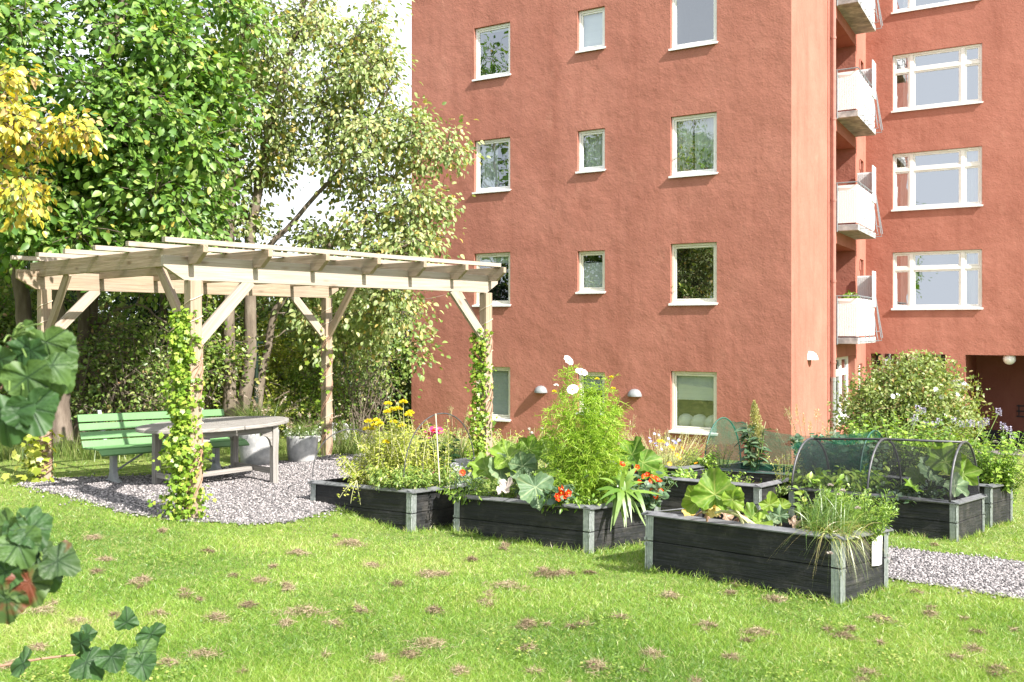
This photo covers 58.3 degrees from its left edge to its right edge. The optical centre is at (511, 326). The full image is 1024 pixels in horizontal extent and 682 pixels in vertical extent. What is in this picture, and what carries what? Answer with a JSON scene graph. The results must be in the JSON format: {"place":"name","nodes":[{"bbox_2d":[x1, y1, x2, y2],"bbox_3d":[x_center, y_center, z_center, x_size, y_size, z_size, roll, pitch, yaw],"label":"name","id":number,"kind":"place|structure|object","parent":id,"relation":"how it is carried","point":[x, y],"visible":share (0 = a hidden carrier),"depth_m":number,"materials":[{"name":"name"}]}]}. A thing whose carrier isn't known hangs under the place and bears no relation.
{"place":"outdoors","nodes":[
{"label":"outdoors","id":0,"kind":"place"},
{"bbox_2d":[1,0,410,330],"label":"sky","id":1,"kind":"structure","parent":0,"point":[301,198],"materials":[{"name":"white"}]},
{"bbox_2d":[17,454,421,523],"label":"gravel patio","id":2,"kind":"structure","parent":0,"point":[254,519],"depth_m":9.37,"materials":[{"name":"grey gravel"}]},
{"bbox_2d":[77,408,249,482],"bbox_3d":[-4.115,1.388,10.921,0.668,0.843,1.860,0,0,40],"label":"park bench","id":3,"kind":"object","parent":2,"relation":"on","point":[113,449],"visible":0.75,"depth_m":10.61,"materials":[{"name":"green paint"}]},
{"bbox_2d":[135,416,288,483],"bbox_3d":[-3.360,1.447,10.420,1.160,0.723,1.807,0,0,42],"label":"garden table","id":4,"kind":"object","parent":2,"relation":"on","point":[234,428],"visible":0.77,"depth_m":10.41,"materials":[{"name":"grey wood"}]},
{"bbox_2d":[10,237,505,518],"bbox_3d":[-2.843,0.576,10.781,3.620,2.701,4.580,0,0,40],"label":"pergola","id":5,"kind":"object","parent":2,"relation":"on","point":[195,273],"visible":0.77,"depth_m":10.00,"materials":[{"name":"brown wood"}]},
{"bbox_2d":[1,429,63,484],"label":"climbing vine","id":6,"kind":"object","parent":5,"relation":"attached to","point":[36,448],"visible":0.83,"depth_m":10.24,"materials":[{"name":"plant"}]},
{"bbox_2d":[147,305,218,520],"bbox_3d":[-2.976,0.800,8.296,0.589,2.059,0.600,0,0,43],"label":"climbing vine","id":7,"kind":"object","parent":5,"relation":"attached to","point":[179,435],"visible":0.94,"depth_m":8.24,"materials":[{"name":"plant"}]},
{"bbox_2d":[305,318,332,454],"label":"climbing vine","id":8,"kind":"object","parent":5,"relation":"attached to","point":[323,371],"visible":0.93,"depth_m":13.34,"materials":[{"name":"plant"}]},
{"bbox_2d":[461,324,497,478],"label":"climbing vine","id":9,"kind":"object","parent":5,"relation":"attached to","point":[476,398],"visible":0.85,"depth_m":11.29,"materials":[{"name":"plant"}]},
{"bbox_2d":[239,429,278,464],"bbox_3d":[-3.385,1.609,12.278,0.531,0.450,0.531,0,0,0],"label":"concrete planter","id":10,"kind":"object","parent":2,"relation":"on","point":[256,451],"visible":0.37,"depth_m":12.04,"materials":[{"name":"concrete"}]},
{"bbox_2d":[205,385,308,434],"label":"ornamental grass","id":11,"kind":"object","parent":10,"relation":"on","point":[255,405],"depth_m":12.26,"materials":[{"name":"green plant"}]},
{"bbox_2d":[286,434,317,461],"bbox_3d":[-2.887,1.668,12.639,0.427,0.370,0.427,0,0,0],"label":"concrete planter","id":12,"kind":"object","parent":2,"relation":"on","point":[300,449],"visible":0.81,"depth_m":12.46,"materials":[{"name":"concrete"}]},
{"bbox_2d":[281,412,342,439],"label":"ornamental grass","id":13,"kind":"object","parent":12,"relation":"on","point":[304,428],"depth_m":12.59,"materials":[{"name":"green plant"}]},
{"bbox_2d":[0,377,1023,681],"bbox_3d":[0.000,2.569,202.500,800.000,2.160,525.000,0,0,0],"label":"lawn","id":14,"kind":"structure","parent":0,"point":[136,465],"depth_m":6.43,"materials":[{"name":"plant"}]},
{"bbox_2d":[0,433,61,462],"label":"grass tuft","id":15,"kind":"object","parent":14,"relation":"on","point":[8,449],"visible":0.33,"depth_m":12.21,"materials":[{"name":"green plant"}]},
{"bbox_2d":[0,260,75,396],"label":"shrub","id":16,"kind":"object","parent":14,"relation":"on","point":[9,318],"visible":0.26,"depth_m":14.54,"materials":[{"name":"green plant"}]},
{"bbox_2d":[0,47,115,237],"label":"tree","id":17,"kind":"object","parent":14,"relation":"on","point":[14,193],"visible":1,"depth_m":9.26,"materials":[{"name":"yellow plant"}]},
{"bbox_2d":[11,428,108,463],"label":"grass tuft","id":18,"kind":"object","parent":14,"relation":"on","point":[72,451],"visible":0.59,"depth_m":12.49,"materials":[{"name":"green plant"}]},
{"bbox_2d":[0,310,127,430],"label":"shrub","id":19,"kind":"object","parent":14,"relation":"on","point":[72,331],"visible":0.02,"depth_m":14.49,"materials":[{"name":"green plant"}]},
{"bbox_2d":[0,226,152,353],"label":"tree","id":20,"kind":"object","parent":14,"relation":"on","point":[33,296],"visible":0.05,"depth_m":15.96,"materials":[{"name":"green plant"}]},
{"bbox_2d":[0,319,165,681],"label":"currant bush","id":21,"kind":"object","parent":14,"relation":"on","point":[37,378],"visible":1,"depth_m":1.98,"materials":[{"name":"green plant"}]},
{"bbox_2d":[63,430,163,462],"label":"grass tuft","id":22,"kind":"object","parent":14,"relation":"on","point":[96,457],"visible":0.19,"depth_m":12.41,"materials":[{"name":"green plant"}]},
{"bbox_2d":[24,205,212,444],"bbox_3d":[-6.213,-0.497,14.272,3.323,4.850,2.691,0,0,0],"label":"tree","id":23,"kind":"object","parent":14,"relation":"on","point":[83,316],"visible":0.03,"depth_m":14.15,"materials":[{"name":"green plant"}]},
{"bbox_2d":[0,0,289,450],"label":"tree","id":24,"kind":"object","parent":14,"relation":"on","point":[161,154],"visible":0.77,"depth_m":12.09,"materials":[{"name":"green plant"}]},
{"bbox_2d":[70,292,239,438],"bbox_3d":[-5.762,0.701,14.198,3.232,2.564,1.831,0,0,0],"label":"shrub","id":25,"kind":"object","parent":14,"relation":"on","point":[124,391],"visible":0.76,"depth_m":13.98,"materials":[{"name":"green plant"}]},
{"bbox_2d":[72,291,265,419],"bbox_3d":[-7.081,0.024,18.496,4.935,3.979,2.438,0,0,0],"label":"shrub","id":26,"kind":"object","parent":14,"relation":"on","point":[134,300],"visible":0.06,"depth_m":18.17,"materials":[{"name":"green plant"}]},
{"bbox_2d":[95,294,277,419],"bbox_3d":[-5.351,0.629,15.312,3.078,3.241,2.127,0,0,0],"label":"shrub","id":27,"kind":"object","parent":14,"relation":"on","point":[220,356],"visible":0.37,"depth_m":14.94,"materials":[{"name":"green plant"}]},
{"bbox_2d":[26,197,410,430],"bbox_3d":[-17.748,-2.491,29.500,32.968,11.365,9.542,0,0,0],"label":"wood","id":28,"kind":"object","parent":14,"relation":"on","point":[407,391],"visible":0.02,"depth_m":26.66,"materials":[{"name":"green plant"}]},
{"bbox_2d":[116,166,332,419],"bbox_3d":[-5.643,-1.147,17.439,4.538,6.294,4.360,0,0,0],"label":"tree","id":29,"kind":"object","parent":14,"relation":"on","point":[265,308],"visible":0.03,"depth_m":17.19,"materials":[{"name":"green plant"}]},
{"bbox_2d":[205,314,317,437],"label":"shrub","id":30,"kind":"object","parent":14,"relation":"on","point":[272,388],"visible":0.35,"depth_m":16.17,"materials":[{"name":"green plant"}]},
{"bbox_2d":[211,298,363,437],"bbox_3d":[-5.097,0.956,19.459,4.360,4.056,2.297,0,0,0],"label":"shrub","id":31,"kind":"object","parent":14,"relation":"on","point":[281,433],"visible":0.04,"depth_m":19.32,"materials":[{"name":"green plant"}]},
{"bbox_2d":[263,335,363,438],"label":"shrub","id":32,"kind":"object","parent":14,"relation":"on","point":[312,386],"visible":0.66,"depth_m":16.20,"materials":[{"name":"green plant"}]},
{"bbox_2d":[170,0,490,416],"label":"tree","id":33,"kind":"object","parent":14,"relation":"on","point":[332,104],"visible":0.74,"depth_m":14.92,"materials":[{"name":"green plant"}]},
{"bbox_2d":[269,296,404,420],"bbox_3d":[-4.709,0.887,23.463,3.924,4.418,2.181,0,0,0],"label":"hedge","id":34,"kind":"object","parent":14,"relation":"on","point":[351,390],"visible":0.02,"depth_m":23.35,"materials":[{"name":"green plant"}]},
{"bbox_2d":[317,418,372,455],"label":"grass tuft","id":35,"kind":"object","parent":14,"relation":"on","point":[345,446],"visible":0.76,"depth_m":13.52,"materials":[{"name":"green plant"}]},
{"bbox_2d":[261,235,450,445],"bbox_3d":[-3.117,0.372,18.403,3.906,4.438,3.531,0,0,0],"label":"tree","id":36,"kind":"object","parent":14,"relation":"on","point":[398,354],"visible":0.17,"depth_m":17.84,"materials":[{"name":"green plant"}]},
{"bbox_2d":[318,337,409,448],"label":"shrub","id":37,"kind":"object","parent":14,"relation":"on","point":[362,412],"visible":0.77,"depth_m":16.53,"materials":[{"name":"green plant"}]},
{"bbox_2d":[335,246,410,428],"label":"hedge","id":38,"kind":"object","parent":14,"relation":"on","point":[396,370],"visible":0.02,"depth_m":25.05,"materials":[{"name":"green plant"}]},
{"bbox_2d":[307,477,478,532],"bbox_3d":[-1.203,1.822,9.412,1.440,0.591,1.085,0,0,36],"label":"raised bed","id":39,"kind":"object","parent":14,"relation":"on","point":[407,502],"visible":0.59,"depth_m":8.88,"materials":[{"name":"wood"}]},
{"bbox_2d":[351,417,416,485],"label":"tall flower plant","id":40,"kind":"object","parent":39,"relation":"on","point":[377,451],"visible":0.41,"depth_m":9.38,"materials":[{"name":"green plant"}]},
{"bbox_2d":[335,453,439,485],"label":"herb","id":41,"kind":"object","parent":39,"relation":"on","point":[362,479],"visible":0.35,"depth_m":9.24,"materials":[{"name":"green plant"}]},
{"bbox_2d":[362,459,459,493],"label":"herb","id":42,"kind":"object","parent":39,"relation":"on","point":[411,482],"visible":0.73,"depth_m":8.86,"materials":[{"name":"green plant"}]},
{"bbox_2d":[382,399,453,483],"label":"tall flower plant","id":43,"kind":"object","parent":39,"relation":"on","point":[409,413],"visible":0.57,"depth_m":9.25,"materials":[{"name":"green plant"}]},
{"bbox_2d":[418,424,460,476],"bbox_3d":[-0.832,1.468,9.998,0.526,0.771,1.248,0,0,0],"label":"dahlia","id":44,"kind":"object","parent":39,"relation":"on","point":[432,429],"visible":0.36,"depth_m":10.27,"materials":[{"name":"green plant"}]},
{"bbox_2d":[382,425,467,455],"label":"border perennial","id":45,"kind":"object","parent":14,"relation":"on","point":[441,442],"visible":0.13,"depth_m":12.93,"materials":[{"name":"green plant"}]},
{"bbox_2d":[434,404,477,464],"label":"grass tuft","id":46,"kind":"object","parent":14,"relation":"on","point":[461,453],"visible":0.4,"depth_m":11.80,"materials":[{"name":"green plant"}]},
{"bbox_2d":[444,457,472,476],"bbox_3d":[-0.543,1.806,11.626,0.685,0.283,0.453,0,0,0],"label":"boulder","id":47,"kind":"object","parent":14,"relation":"on","point":[465,461],"visible":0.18,"depth_m":11.44,"materials":[{"name":"stone"}]},
{"bbox_2d":[0,526,1023,681],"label":"grass clippings","id":48,"kind":"object","parent":14,"relation":"on","point":[434,608],"depth_m":5.32,"materials":[{"name":"brown plant"}]},
{"bbox_2d":[1,453,1023,600],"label":"gravel stones","id":49,"kind":"object","parent":14,"relation":"on","point":[924,570],"visible":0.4,"depth_m":9.03,"materials":[{"name":"grey gravel"}]},
{"bbox_2d":[4,540,1023,681],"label":"clover","id":50,"kind":"object","parent":14,"relation":"on","point":[502,639],"visible":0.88,"depth_m":4.89,"materials":[{"name":"brown plant"}]},
{"bbox_2d":[452,490,661,553],"bbox_3d":[0.406,1.841,8.671,1.629,0.665,1.196,0,0,40],"label":"raised bed","id":51,"kind":"object","parent":14,"relation":"on","point":[490,516],"visible":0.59,"depth_m":8.14,"materials":[{"name":"wood"}]},
{"bbox_2d":[436,475,518,504],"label":"carrot tops","id":52,"kind":"object","parent":51,"relation":"on","point":[479,491],"visible":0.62,"depth_m":8.73,"materials":[{"name":"green plant"}]},
{"bbox_2d":[468,434,570,510],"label":"squash plant","id":53,"kind":"object","parent":51,"relation":"on","point":[520,457],"visible":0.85,"depth_m":8.41,"materials":[{"name":"green plant"}]},
{"bbox_2d":[544,483,578,504],"bbox_3d":[0.435,1.428,7.923,0.314,0.205,0.456,0,0,0],"label":"nasturtium","id":54,"kind":"object","parent":51,"relation":"on","point":[563,493],"visible":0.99,"depth_m":7.81,"materials":[{"name":"orange plant"}]},
{"bbox_2d":[537,485,612,515],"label":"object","id":55,"kind":"object","parent":51,"relation":"on","point":[581,500],"visible":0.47,"depth_m":7.93,"materials":[{"name":"green plant"}]},
{"bbox_2d":[529,355,634,504],"bbox_3d":[0.636,1.034,8.308,0.993,1.559,0.771,0,0,0],"label":"cosmos plant","id":56,"kind":"object","parent":51,"relation":"on","point":[591,452],"visible":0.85,"depth_m":8.20,"materials":[{"name":"green leaf"},{"name":"flower petals"}]},
{"bbox_2d":[596,467,662,530],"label":"strap leaved plant","id":57,"kind":"object","parent":51,"relation":"in","point":[620,496],"visible":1,"depth_m":7.86,"materials":[{"name":"green plant"}]},
{"bbox_2d":[597,461,677,513],"bbox_3d":[1.148,1.445,8.389,0.779,0.542,0.807,0,0,0],"label":"nasturtium","id":58,"kind":"object","parent":51,"relation":"on","point":[652,501],"visible":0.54,"depth_m":8.25,"materials":[{"name":"green leaf"},{"name":"flower petals"}]},
{"bbox_2d":[616,436,665,512],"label":"squash plant","id":59,"kind":"object","parent":51,"relation":"on","point":[648,460],"visible":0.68,"depth_m":8.73,"materials":[{"name":"green plant"}]},
{"bbox_2d":[602,460,714,486],"bbox_3d":[1.882,2.039,12.260,1.380,0.562,0.933,0,0,38],"label":"raised bed","id":60,"kind":"object","parent":14,"relation":"on","point":[692,467],"visible":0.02,"depth_m":11.80,"materials":[{"name":"wood"}]},
{"bbox_2d":[613,429,715,466],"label":"wild flowers","id":61,"kind":"object","parent":60,"relation":"on","point":[667,462],"visible":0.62,"depth_m":11.94,"materials":[{"name":"beige plant"}]},
{"bbox_2d":[683,448,719,468],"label":"herb","id":62,"kind":"object","parent":60,"relation":"on","point":[707,462],"visible":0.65,"depth_m":11.98,"materials":[{"name":"green plant"}]},
{"bbox_2d":[411,0,1023,464],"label":"apartment building","id":63,"kind":"structure","parent":14,"relation":"on","point":[849,204],"depth_m":21.77,"materials":[{"name":"red paint"}]},
{"bbox_2d":[472,252,510,306],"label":"window","id":64,"kind":"structure","parent":63,"relation":"in","point":[501,292],"depth_m":22.81,"materials":[{"name":"clear glass"}]},
{"bbox_2d":[472,138,510,193],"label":"window","id":65,"kind":"structure","parent":63,"relation":"in","point":[493,173],"depth_m":22.85,"materials":[{"name":"white paint"}]},
{"bbox_2d":[472,23,510,80],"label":"window","id":66,"kind":"structure","parent":63,"relation":"in","point":[492,42],"depth_m":23.29,"materials":[{"name":"white paint"}]},
{"bbox_2d":[475,367,510,421],"bbox_3d":[-0.458,1.639,22.556,1.098,1.319,0.242,0,0,30],"label":"window","id":67,"kind":"structure","parent":63,"relation":"in","point":[501,377],"depth_m":22.55,"materials":[{"name":"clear glass"}]},
{"bbox_2d":[575,372,604,414],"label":"window","id":68,"kind":"structure","parent":63,"relation":"in","point":[596,374],"depth_m":21.30,"materials":[{"name":"clear glass"}]},
{"bbox_2d":[575,251,605,293],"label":"window","id":69,"kind":"structure","parent":63,"relation":"in","point":[591,263],"depth_m":21.31,"materials":[{"name":"clear glass"}]},
{"bbox_2d":[575,129,605,173],"bbox_3d":[1.873,-4.043,21.233,0.756,0.987,0.325,0,0,30],"label":"window","id":70,"kind":"structure","parent":63,"relation":"in","point":[592,142],"depth_m":21.35,"materials":[{"name":"white paint"}]},
{"bbox_2d":[575,7,605,52],"bbox_3d":[1.852,-6.833,21.197,0.756,0.987,0.242,0,0,30],"label":"window","id":71,"kind":"structure","parent":63,"relation":"in","point":[591,22],"depth_m":21.29,"materials":[{"name":"white paint"}]},
{"bbox_2d":[672,275,698,300],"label":"potted plant","id":72,"kind":"object","parent":63,"relation":"in","point":[686,291],"visible":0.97,"depth_m":20.24,"materials":[{"name":"green plant"}]},
{"bbox_2d":[668,371,717,435],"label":"window","id":73,"kind":"structure","parent":63,"relation":"in","point":[693,393],"depth_m":20.12,"materials":[{"name":"clear glass"}]},
{"bbox_2d":[668,242,717,305],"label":"window","id":74,"kind":"structure","parent":63,"relation":"in","point":[696,260],"depth_m":21.01,"materials":[{"name":"clear glass"}]},
{"bbox_2d":[668,112,717,177],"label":"window","id":75,"kind":"structure","parent":63,"relation":"in","point":[699,131],"depth_m":20.09,"materials":[{"name":"white paint"}]},
{"bbox_2d":[668,0,717,50],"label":"window","id":76,"kind":"structure","parent":63,"relation":"in","point":[694,22],"depth_m":21.02,"materials":[{"name":"white paint"}]},
{"bbox_2d":[836,356,849,424],"bbox_3d":[8.575,1.614,23.858,0.293,1.685,2.570,0,0,30],"label":"window","id":77,"kind":"structure","parent":63,"relation":"in","point":[841,362],"depth_m":24.19,"materials":[{"name":"white paint"}]},
{"bbox_2d":[891,0,975,13],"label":"window","id":78,"kind":"structure","parent":63,"relation":"in","point":[899,6],"depth_m":25.88,"materials":[{"name":"white paint"}]},
{"bbox_2d":[891,249,982,309],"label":"window","id":79,"kind":"structure","parent":63,"relation":"in","point":[928,280],"depth_m":26.01,"materials":[{"name":"white paint"}]},
{"bbox_2d":[891,147,982,211],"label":"window","id":80,"kind":"structure","parent":63,"relation":"in","point":[950,178],"depth_m":26.00,"materials":[{"name":"white paint"}]},
{"bbox_2d":[891,44,982,112],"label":"window","id":81,"kind":"structure","parent":63,"relation":"in","point":[947,77],"depth_m":26.06,"materials":[{"name":"white paint"}]},
{"bbox_2d":[655,468,796,513],"bbox_3d":[2.574,2.009,10.898,1.330,0.583,1.351,0,0,37],"label":"raised bed","id":82,"kind":"object","parent":14,"relation":"on","point":[756,491],"visible":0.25,"depth_m":10.59,"materials":[{"name":"wood"}]},
{"bbox_2d":[645,465,697,484],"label":"herb","id":83,"kind":"object","parent":82,"relation":"on","point":[680,474],"visible":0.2,"depth_m":10.87,"materials":[{"name":"green plant"}]},
{"bbox_2d":[641,508,893,604],"bbox_3d":[1.875,1.675,6.875,1.607,0.606,0.896,0,0,43],"label":"raised bed","id":84,"kind":"object","parent":14,"relation":"on","point":[717,548],"visible":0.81,"depth_m":6.48,"materials":[{"name":"wood"}]},
{"bbox_2d":[682,505,733,521],"bbox_3d":[1.393,1.337,6.730,0.394,0.221,0.318,0,0,30],"label":"rhubarb","id":85,"kind":"object","parent":84,"relation":"on","point":[712,514],"visible":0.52,"depth_m":6.73,"materials":[{"name":"plant"}]},
{"bbox_2d":[681,467,754,523],"bbox_3d":[1.464,1.211,6.524,0.530,0.439,0.236,0,0,14],"label":"rhubarb","id":86,"kind":"object","parent":84,"relation":"on","point":[717,488],"visible":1,"depth_m":6.50,"materials":[{"name":"green plant"}]},
{"bbox_2d":[733,491,791,525],"bbox_3d":[1.835,1.345,6.675,0.474,0.270,0.326,0,0,0],"label":"rhubarb","id":87,"kind":"object","parent":84,"relation":"on","point":[754,514],"visible":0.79,"depth_m":6.74,"materials":[{"name":"plant"}]},
{"bbox_2d":[763,504,789,526],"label":"kale leaf","id":88,"kind":"object","parent":84,"relation":"on","point":[779,515],"visible":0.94,"depth_m":6.64,"materials":[{"name":"green plant"}]},
{"bbox_2d":[792,485,843,529],"bbox_3d":[2.277,1.382,6.814,0.415,0.372,0.396,0,0,0],"label":"sage","id":89,"kind":"object","parent":84,"relation":"on","point":[802,503],"visible":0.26,"depth_m":6.83,"materials":[{"name":"green plant"}]},
{"bbox_2d":[767,483,897,591],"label":"chives","id":90,"kind":"object","parent":84,"relation":"on","point":[828,524],"visible":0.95,"depth_m":6.19,"materials":[{"name":"green plant"}]},
{"bbox_2d":[812,484,899,545],"bbox_3d":[2.428,1.329,6.502,0.592,0.432,0.584,0,0,0],"label":"tarragon","id":91,"kind":"object","parent":84,"relation":"on","point":[879,520],"visible":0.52,"depth_m":6.40,"materials":[{"name":"green plant"}]},
{"bbox_2d":[872,535,881,565],"bbox_3d":[2.579,1.576,6.467,0.187,0.214,0.022,0,0,-45],"label":"paper sheet","id":92,"kind":"object","parent":84,"relation":"attached to","point":[877,552],"visible":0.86,"depth_m":6.46,"materials":[{"name":"white paper"}]},
{"bbox_2d":[714,462,848,484],"bbox_3d":[3.644,2.122,12.128,1.930,0.589,1.183,0,0,38],"label":"raised bed","id":93,"kind":"object","parent":14,"relation":"on","point":[738,466],"visible":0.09,"depth_m":12.79,"materials":[{"name":"wood"}]},
{"bbox_2d":[732,400,778,470],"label":"dock plant","id":94,"kind":"object","parent":93,"relation":"on","point":[756,430],"visible":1,"depth_m":11.80,"materials":[{"name":"green plant"}]},
{"bbox_2d":[704,417,888,479],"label":"net tunnel","id":95,"kind":"structure","parent":93,"relation":"on","point":[716,421],"depth_m":11.91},
{"bbox_2d":[789,429,861,475],"bbox_3d":[4.016,1.668,11.858,0.890,0.658,0.909,0,0,-44],"label":"kale","id":96,"kind":"object","parent":93,"relation":"on","point":[815,452],"visible":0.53,"depth_m":11.76,"materials":[{"name":"green plant"}]},
{"bbox_2d":[822,440,889,480],"bbox_3d":[4.314,1.688,11.569,0.798,0.601,0.824,0,0,0],"label":"kale","id":97,"kind":"object","parent":93,"relation":"on","point":[852,462],"visible":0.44,"depth_m":11.41,"materials":[{"name":"green plant"}]},
{"bbox_2d":[775,404,839,465],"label":"flowering plant","id":98,"kind":"object","parent":14,"relation":"on","point":[804,425],"visible":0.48,"depth_m":13.59,"materials":[{"name":"beige plant"}]},
{"bbox_2d":[785,485,987,541],"bbox_3d":[4.161,2.062,10.251,1.830,0.608,1.169,0,0,40],"label":"raised bed","id":99,"kind":"object","parent":14,"relation":"on","point":[961,515],"visible":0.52,"depth_m":9.55,"materials":[{"name":"wood"}]},
{"bbox_2d":[781,463,897,495],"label":"strawberries","id":100,"kind":"object","parent":99,"relation":"on","point":[839,478],"visible":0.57,"depth_m":10.33,"materials":[{"name":"green plant"}]},
{"bbox_2d":[791,437,978,504],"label":"net tunnel","id":101,"kind":"structure","parent":99,"relation":"on","point":[896,460],"depth_m":10.05,"materials":[{"name":"fabric"}]},
{"bbox_2d":[857,478,948,502],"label":"leafy plants","id":102,"kind":"object","parent":99,"relation":"on","point":[902,493],"visible":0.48,"depth_m":9.93,"materials":[{"name":"green plant"}]},
{"bbox_2d":[903,442,981,496],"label":"squash plant","id":103,"kind":"object","parent":99,"relation":"on","point":[967,472],"visible":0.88,"depth_m":9.66,"materials":[{"name":"green plant"}]},
{"bbox_2d":[827,349,993,474],"bbox_3d":[6.610,1.525,15.164,2.749,2.330,2.140,0,0,0],"label":"rose bush","id":104,"kind":"object","parent":14,"relation":"on","point":[885,393],"visible":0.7,"depth_m":14.81,"materials":[{"name":"green plant"}]},
{"bbox_2d":[872,472,1013,526],"bbox_3d":[5.174,2.103,11.456,1.780,0.573,0.888,0,0,44],"label":"raised bed","id":105,"kind":"object","parent":14,"relation":"on","point":[998,505],"visible":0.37,"depth_m":10.79,"materials":[{"name":"wood"}]},
{"bbox_2d":[838,405,974,476],"bbox_3d":[5.145,1.510,11.813,1.808,0.982,1.267,0,0,0],"label":"giant hyssop","id":106,"kind":"object","parent":105,"relation":"on","point":[918,448],"visible":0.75,"depth_m":11.72,"materials":[{"name":"green plant"}]},
{"bbox_2d":[943,408,1023,491],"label":"giant hyssop","id":107,"kind":"object","parent":105,"relation":"on","point":[984,476],"visible":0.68,"depth_m":10.85,"materials":[{"name":"green plant"}]},
{"bbox_2d":[973,453,1023,492],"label":"leafy plant","id":108,"kind":"object","parent":105,"relation":"on","point":[1009,474],"visible":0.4,"depth_m":10.86,"materials":[{"name":"green plant"}]},
{"bbox_2d":[888,548,1023,597],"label":"gravel path","id":109,"kind":"structure","parent":0,"point":[1004,577],"depth_m":7.24,"materials":[{"name":"grey gravel"}]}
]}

